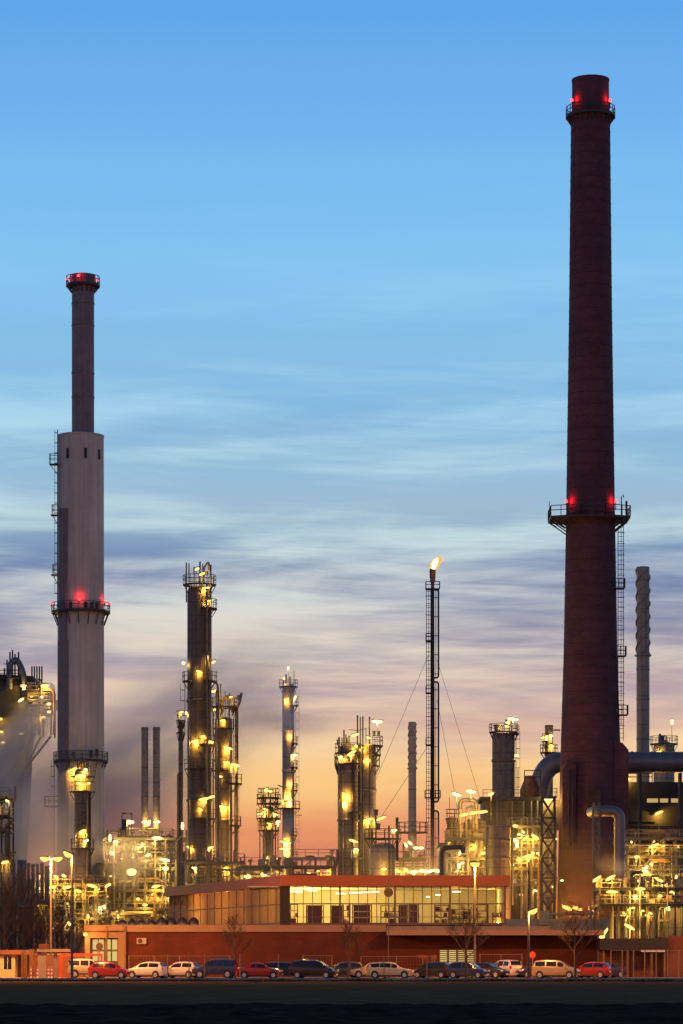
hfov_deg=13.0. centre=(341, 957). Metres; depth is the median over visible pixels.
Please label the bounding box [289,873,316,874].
roof unit
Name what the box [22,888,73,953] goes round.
bare tree
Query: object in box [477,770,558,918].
process building
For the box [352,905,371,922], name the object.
storage rack
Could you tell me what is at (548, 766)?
silver duct
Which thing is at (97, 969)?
parked car
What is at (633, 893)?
tank deck
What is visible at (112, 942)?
entrance door
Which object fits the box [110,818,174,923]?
pump house frame
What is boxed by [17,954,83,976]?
gate wall
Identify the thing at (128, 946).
brick annex
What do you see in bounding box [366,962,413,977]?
parked car
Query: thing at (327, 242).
sky
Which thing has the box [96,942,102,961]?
traffic sign
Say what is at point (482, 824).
lit drum
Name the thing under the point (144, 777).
twin stack
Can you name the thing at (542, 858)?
lattice tower
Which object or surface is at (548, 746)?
vent stack
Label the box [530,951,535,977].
traffic sign
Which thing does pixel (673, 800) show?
window
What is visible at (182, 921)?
skylight dome
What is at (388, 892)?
round sign
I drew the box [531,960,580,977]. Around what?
parked car
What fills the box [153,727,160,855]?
twin stack
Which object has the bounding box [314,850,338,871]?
roof pipe
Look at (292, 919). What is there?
storage rack
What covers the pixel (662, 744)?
capped column
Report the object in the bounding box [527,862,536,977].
street lamp
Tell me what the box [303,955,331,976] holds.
wire fence
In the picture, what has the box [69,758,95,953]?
washer column
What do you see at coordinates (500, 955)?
wire fence
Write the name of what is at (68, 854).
street lamp
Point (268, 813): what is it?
reflux column
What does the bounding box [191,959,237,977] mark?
parked car
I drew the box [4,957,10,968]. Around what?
window
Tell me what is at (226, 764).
stripper column
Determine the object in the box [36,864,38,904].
exhaust stub
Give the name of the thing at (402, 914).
storage rack
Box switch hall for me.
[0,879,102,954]
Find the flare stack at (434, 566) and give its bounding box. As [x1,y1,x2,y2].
[376,556,479,874]
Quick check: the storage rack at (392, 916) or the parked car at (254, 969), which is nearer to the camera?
the parked car at (254, 969)
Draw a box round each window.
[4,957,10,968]
[647,798,657,802]
[660,798,667,802]
[671,798,677,802]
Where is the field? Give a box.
[0,1002,682,1023]
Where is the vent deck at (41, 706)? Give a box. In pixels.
[21,666,56,768]
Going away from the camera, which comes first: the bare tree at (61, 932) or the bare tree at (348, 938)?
the bare tree at (348, 938)
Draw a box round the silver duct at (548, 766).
[533,751,682,842]
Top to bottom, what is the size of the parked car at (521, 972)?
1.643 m
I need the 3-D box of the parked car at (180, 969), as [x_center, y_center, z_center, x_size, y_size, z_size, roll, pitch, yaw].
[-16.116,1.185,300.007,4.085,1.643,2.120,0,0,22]
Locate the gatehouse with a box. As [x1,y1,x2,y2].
[0,950,36,976]
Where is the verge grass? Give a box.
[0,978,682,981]
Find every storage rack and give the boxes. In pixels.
[290,904,297,922]
[306,905,323,922]
[331,905,343,922]
[343,905,348,922]
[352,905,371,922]
[380,905,387,922]
[389,906,398,922]
[399,905,407,922]
[409,904,418,922]
[434,905,448,922]
[451,909,469,922]
[473,904,487,922]
[492,913,500,922]
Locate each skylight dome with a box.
[118,919,126,924]
[128,920,135,924]
[137,919,145,924]
[147,920,155,924]
[156,917,166,924]
[166,917,176,924]
[177,917,187,924]
[188,917,198,924]
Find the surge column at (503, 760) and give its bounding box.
[489,716,519,796]
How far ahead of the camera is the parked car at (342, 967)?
301.32 m
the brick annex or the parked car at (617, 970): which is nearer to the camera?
the parked car at (617, 970)
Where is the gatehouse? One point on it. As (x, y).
(8, 965)
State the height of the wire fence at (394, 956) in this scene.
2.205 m
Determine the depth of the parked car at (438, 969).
298.19 m
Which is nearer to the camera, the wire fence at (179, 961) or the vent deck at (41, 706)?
the wire fence at (179, 961)
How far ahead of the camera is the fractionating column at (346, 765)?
428.57 m
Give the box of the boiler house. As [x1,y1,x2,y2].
[629,772,682,842]
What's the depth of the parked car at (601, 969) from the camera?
298.09 m
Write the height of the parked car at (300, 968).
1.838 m
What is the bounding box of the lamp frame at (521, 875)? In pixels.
[505,816,559,918]
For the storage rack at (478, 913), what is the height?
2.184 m
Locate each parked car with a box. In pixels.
[67,959,105,977]
[88,962,131,977]
[128,962,168,977]
[164,962,199,977]
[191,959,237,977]
[236,963,282,977]
[266,962,291,977]
[289,960,338,977]
[331,962,362,977]
[350,962,389,977]
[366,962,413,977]
[413,962,449,977]
[446,962,489,977]
[468,962,509,977]
[489,960,523,977]
[516,962,552,977]
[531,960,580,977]
[576,962,612,977]
[585,962,626,977]
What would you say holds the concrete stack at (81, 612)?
on the plant yard
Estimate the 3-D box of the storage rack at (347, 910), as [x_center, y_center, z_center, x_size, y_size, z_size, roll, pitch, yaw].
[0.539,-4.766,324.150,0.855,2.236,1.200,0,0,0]
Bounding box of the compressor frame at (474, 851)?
[445,789,493,874]
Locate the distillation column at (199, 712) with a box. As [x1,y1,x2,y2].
[180,562,219,882]
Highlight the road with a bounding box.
[0,981,682,1004]
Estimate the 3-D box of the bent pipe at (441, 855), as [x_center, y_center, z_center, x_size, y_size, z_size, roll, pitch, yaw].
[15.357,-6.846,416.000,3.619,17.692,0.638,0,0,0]
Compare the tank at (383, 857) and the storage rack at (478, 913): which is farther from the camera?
the tank at (383, 857)
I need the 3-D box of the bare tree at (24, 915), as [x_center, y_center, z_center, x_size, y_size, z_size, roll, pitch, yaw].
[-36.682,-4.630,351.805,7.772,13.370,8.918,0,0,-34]
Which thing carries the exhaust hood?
on the pump house frame at (149, 830)
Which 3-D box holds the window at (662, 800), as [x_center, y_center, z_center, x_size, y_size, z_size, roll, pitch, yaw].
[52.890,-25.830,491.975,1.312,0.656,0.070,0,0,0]
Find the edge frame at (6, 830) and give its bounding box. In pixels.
[0,786,16,954]
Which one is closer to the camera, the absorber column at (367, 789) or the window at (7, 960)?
the window at (7, 960)
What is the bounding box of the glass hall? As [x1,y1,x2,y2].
[164,875,509,925]
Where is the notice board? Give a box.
[418,955,426,964]
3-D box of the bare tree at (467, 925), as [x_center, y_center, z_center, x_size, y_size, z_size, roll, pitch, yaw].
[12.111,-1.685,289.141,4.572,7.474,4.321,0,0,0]
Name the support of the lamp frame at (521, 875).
on the plant yard
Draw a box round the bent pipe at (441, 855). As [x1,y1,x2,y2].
[439,845,464,874]
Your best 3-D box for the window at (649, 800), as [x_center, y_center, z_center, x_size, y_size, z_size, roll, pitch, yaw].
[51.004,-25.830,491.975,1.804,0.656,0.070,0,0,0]
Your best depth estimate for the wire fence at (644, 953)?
299.98 m
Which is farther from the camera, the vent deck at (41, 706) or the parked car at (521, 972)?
the vent deck at (41, 706)
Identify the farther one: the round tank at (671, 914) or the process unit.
the process unit
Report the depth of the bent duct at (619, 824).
424.30 m
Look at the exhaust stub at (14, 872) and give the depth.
409.80 m
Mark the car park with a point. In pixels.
(338, 977)
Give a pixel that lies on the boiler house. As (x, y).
(660, 804)
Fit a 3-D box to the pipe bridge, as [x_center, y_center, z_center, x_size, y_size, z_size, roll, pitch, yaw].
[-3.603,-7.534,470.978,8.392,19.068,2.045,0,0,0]
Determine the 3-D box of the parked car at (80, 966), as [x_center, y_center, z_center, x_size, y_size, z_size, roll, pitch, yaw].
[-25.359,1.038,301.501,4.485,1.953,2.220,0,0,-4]
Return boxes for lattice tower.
[539,788,556,918]
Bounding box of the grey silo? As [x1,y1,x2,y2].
[485,825,512,925]
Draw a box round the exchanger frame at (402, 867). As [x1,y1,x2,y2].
[325,844,438,874]
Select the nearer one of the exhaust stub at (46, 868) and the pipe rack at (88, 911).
the exhaust stub at (46, 868)
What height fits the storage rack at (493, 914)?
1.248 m
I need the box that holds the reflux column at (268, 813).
[256,787,280,875]
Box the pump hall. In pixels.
[96,863,174,923]
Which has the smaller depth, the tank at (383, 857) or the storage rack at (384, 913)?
the storage rack at (384, 913)
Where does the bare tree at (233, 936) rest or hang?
on the car park
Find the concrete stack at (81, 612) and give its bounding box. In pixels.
[44,273,110,878]
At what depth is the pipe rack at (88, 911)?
424.91 m
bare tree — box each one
[0,852,42,954]
[0,862,57,949]
[0,881,36,954]
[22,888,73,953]
[39,882,84,953]
[219,914,254,977]
[337,918,366,977]
[443,902,489,977]
[556,898,602,977]
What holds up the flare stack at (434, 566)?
on the plant yard
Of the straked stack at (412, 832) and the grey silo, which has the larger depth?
the straked stack at (412, 832)
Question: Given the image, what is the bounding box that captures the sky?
[0,0,682,891]
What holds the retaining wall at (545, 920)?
on the plant yard
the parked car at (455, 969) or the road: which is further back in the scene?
the parked car at (455, 969)
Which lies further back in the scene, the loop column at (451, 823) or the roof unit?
the loop column at (451, 823)
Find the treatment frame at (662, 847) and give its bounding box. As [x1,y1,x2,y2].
[625,824,682,938]
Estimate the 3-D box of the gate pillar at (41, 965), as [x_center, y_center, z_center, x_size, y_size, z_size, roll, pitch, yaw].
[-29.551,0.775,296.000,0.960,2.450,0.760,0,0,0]
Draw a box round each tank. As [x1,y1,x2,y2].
[364,809,400,874]
[617,910,645,938]
[657,908,681,936]
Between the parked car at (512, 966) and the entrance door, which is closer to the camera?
the parked car at (512, 966)
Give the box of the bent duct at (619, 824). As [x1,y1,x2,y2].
[586,803,625,929]
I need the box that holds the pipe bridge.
[292,849,335,873]
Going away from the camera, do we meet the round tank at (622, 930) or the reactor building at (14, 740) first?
the round tank at (622, 930)
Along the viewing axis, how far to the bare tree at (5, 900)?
344.68 m
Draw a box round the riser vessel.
[169,710,185,885]
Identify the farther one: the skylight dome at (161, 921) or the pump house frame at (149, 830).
the pump house frame at (149, 830)
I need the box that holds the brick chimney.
[548,74,630,938]
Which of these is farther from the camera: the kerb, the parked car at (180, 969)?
the parked car at (180, 969)
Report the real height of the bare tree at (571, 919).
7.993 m
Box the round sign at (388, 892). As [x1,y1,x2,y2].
[384,880,392,961]
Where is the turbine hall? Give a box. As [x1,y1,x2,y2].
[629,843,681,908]
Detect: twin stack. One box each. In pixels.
[141,727,148,847]
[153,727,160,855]
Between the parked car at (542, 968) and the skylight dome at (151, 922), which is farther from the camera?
the skylight dome at (151, 922)
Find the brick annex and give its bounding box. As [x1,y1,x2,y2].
[83,925,602,976]
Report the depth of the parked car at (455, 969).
294.38 m
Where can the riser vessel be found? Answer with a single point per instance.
(180, 737)
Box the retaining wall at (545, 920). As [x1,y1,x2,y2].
[505,905,608,961]
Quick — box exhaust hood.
[121,813,132,835]
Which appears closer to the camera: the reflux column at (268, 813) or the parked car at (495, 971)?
the parked car at (495, 971)
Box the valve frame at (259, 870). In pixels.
[234,854,333,879]
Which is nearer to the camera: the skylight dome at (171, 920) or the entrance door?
the entrance door
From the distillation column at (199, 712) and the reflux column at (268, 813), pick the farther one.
the reflux column at (268, 813)
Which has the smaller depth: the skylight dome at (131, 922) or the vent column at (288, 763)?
the skylight dome at (131, 922)
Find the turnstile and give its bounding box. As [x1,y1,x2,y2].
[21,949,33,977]
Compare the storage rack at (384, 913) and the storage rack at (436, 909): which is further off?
the storage rack at (384, 913)
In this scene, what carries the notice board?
on the car park
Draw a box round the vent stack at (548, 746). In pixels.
[540,725,559,916]
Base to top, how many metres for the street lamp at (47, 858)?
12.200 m
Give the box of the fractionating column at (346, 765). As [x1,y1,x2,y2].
[334,730,360,874]
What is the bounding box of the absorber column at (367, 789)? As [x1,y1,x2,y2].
[349,715,385,874]
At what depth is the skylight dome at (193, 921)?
326.16 m
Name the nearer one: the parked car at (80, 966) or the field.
the field
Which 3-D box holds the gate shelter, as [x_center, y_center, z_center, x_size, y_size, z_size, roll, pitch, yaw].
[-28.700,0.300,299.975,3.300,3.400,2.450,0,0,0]
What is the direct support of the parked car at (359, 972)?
on the car park
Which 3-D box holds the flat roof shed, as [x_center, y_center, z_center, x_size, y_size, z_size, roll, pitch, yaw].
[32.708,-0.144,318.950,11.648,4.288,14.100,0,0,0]
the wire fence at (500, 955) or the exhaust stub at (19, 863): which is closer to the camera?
the wire fence at (500, 955)
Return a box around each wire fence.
[146,956,222,976]
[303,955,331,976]
[361,956,431,976]
[480,954,521,960]
[611,950,682,977]
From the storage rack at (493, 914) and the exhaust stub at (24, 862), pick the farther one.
the exhaust stub at (24, 862)
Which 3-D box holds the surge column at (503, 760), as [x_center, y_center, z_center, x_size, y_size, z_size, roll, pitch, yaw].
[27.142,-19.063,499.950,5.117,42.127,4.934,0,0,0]
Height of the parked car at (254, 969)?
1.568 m
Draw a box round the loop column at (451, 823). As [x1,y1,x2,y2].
[445,797,477,874]
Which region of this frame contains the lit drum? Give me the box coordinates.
[462,819,488,874]
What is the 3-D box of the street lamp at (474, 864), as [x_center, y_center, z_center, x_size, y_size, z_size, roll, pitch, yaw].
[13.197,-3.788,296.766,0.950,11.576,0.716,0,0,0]
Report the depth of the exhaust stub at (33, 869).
409.77 m
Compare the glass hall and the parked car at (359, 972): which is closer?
the parked car at (359, 972)
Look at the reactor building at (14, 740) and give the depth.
520.00 m
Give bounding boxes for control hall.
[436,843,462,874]
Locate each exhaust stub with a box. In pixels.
[12,863,15,903]
[17,860,21,904]
[22,860,26,904]
[27,863,29,904]
[31,864,34,897]
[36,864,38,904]
[40,863,43,904]
[44,866,49,904]
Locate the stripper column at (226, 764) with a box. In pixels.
[212,684,242,880]
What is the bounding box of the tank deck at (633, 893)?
[593,871,682,938]
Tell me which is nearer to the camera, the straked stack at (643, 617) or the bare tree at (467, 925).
the bare tree at (467, 925)
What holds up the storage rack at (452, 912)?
on the glass hall
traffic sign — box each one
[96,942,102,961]
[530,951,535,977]
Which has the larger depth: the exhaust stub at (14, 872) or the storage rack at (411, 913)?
the exhaust stub at (14, 872)
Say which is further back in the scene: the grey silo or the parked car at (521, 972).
the grey silo
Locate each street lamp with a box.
[40,856,62,977]
[63,850,72,977]
[470,861,479,977]
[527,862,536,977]
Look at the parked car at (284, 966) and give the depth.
300.66 m
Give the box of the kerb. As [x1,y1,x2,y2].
[0,978,682,980]
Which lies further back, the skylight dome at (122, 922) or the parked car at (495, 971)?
the skylight dome at (122, 922)
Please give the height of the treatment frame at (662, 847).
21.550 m
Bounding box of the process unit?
[100,827,186,924]
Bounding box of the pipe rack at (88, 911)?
[33,869,112,958]
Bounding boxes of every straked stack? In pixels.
[399,722,427,874]
[635,566,650,781]
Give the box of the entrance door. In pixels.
[91,938,117,976]
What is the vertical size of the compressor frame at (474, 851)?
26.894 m
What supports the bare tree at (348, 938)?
on the car park
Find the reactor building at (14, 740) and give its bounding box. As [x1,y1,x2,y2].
[0,650,38,878]
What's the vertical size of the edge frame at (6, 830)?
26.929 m
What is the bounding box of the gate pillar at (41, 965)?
[37,953,46,977]
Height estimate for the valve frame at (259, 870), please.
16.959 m
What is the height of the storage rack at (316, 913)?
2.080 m
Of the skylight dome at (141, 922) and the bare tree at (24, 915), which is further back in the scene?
the bare tree at (24, 915)
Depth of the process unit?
454.89 m
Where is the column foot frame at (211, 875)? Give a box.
[180,850,245,885]
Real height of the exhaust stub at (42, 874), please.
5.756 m
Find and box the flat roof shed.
[595,936,682,976]
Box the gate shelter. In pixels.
[37,944,70,977]
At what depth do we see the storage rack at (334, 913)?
325.30 m
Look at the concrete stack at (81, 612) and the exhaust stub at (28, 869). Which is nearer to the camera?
the exhaust stub at (28, 869)
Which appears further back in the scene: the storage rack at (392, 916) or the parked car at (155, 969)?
the storage rack at (392, 916)
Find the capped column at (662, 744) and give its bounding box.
[650,720,677,781]
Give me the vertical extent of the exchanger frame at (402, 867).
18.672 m
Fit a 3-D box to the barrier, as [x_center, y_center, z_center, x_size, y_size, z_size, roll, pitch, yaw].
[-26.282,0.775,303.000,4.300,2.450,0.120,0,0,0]
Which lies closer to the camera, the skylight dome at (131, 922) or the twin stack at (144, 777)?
the skylight dome at (131, 922)
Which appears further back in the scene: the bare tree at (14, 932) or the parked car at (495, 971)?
the bare tree at (14, 932)
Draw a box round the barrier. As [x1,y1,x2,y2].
[60,954,102,977]
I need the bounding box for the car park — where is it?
[0,975,682,977]
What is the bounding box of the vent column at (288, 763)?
[276,666,301,874]

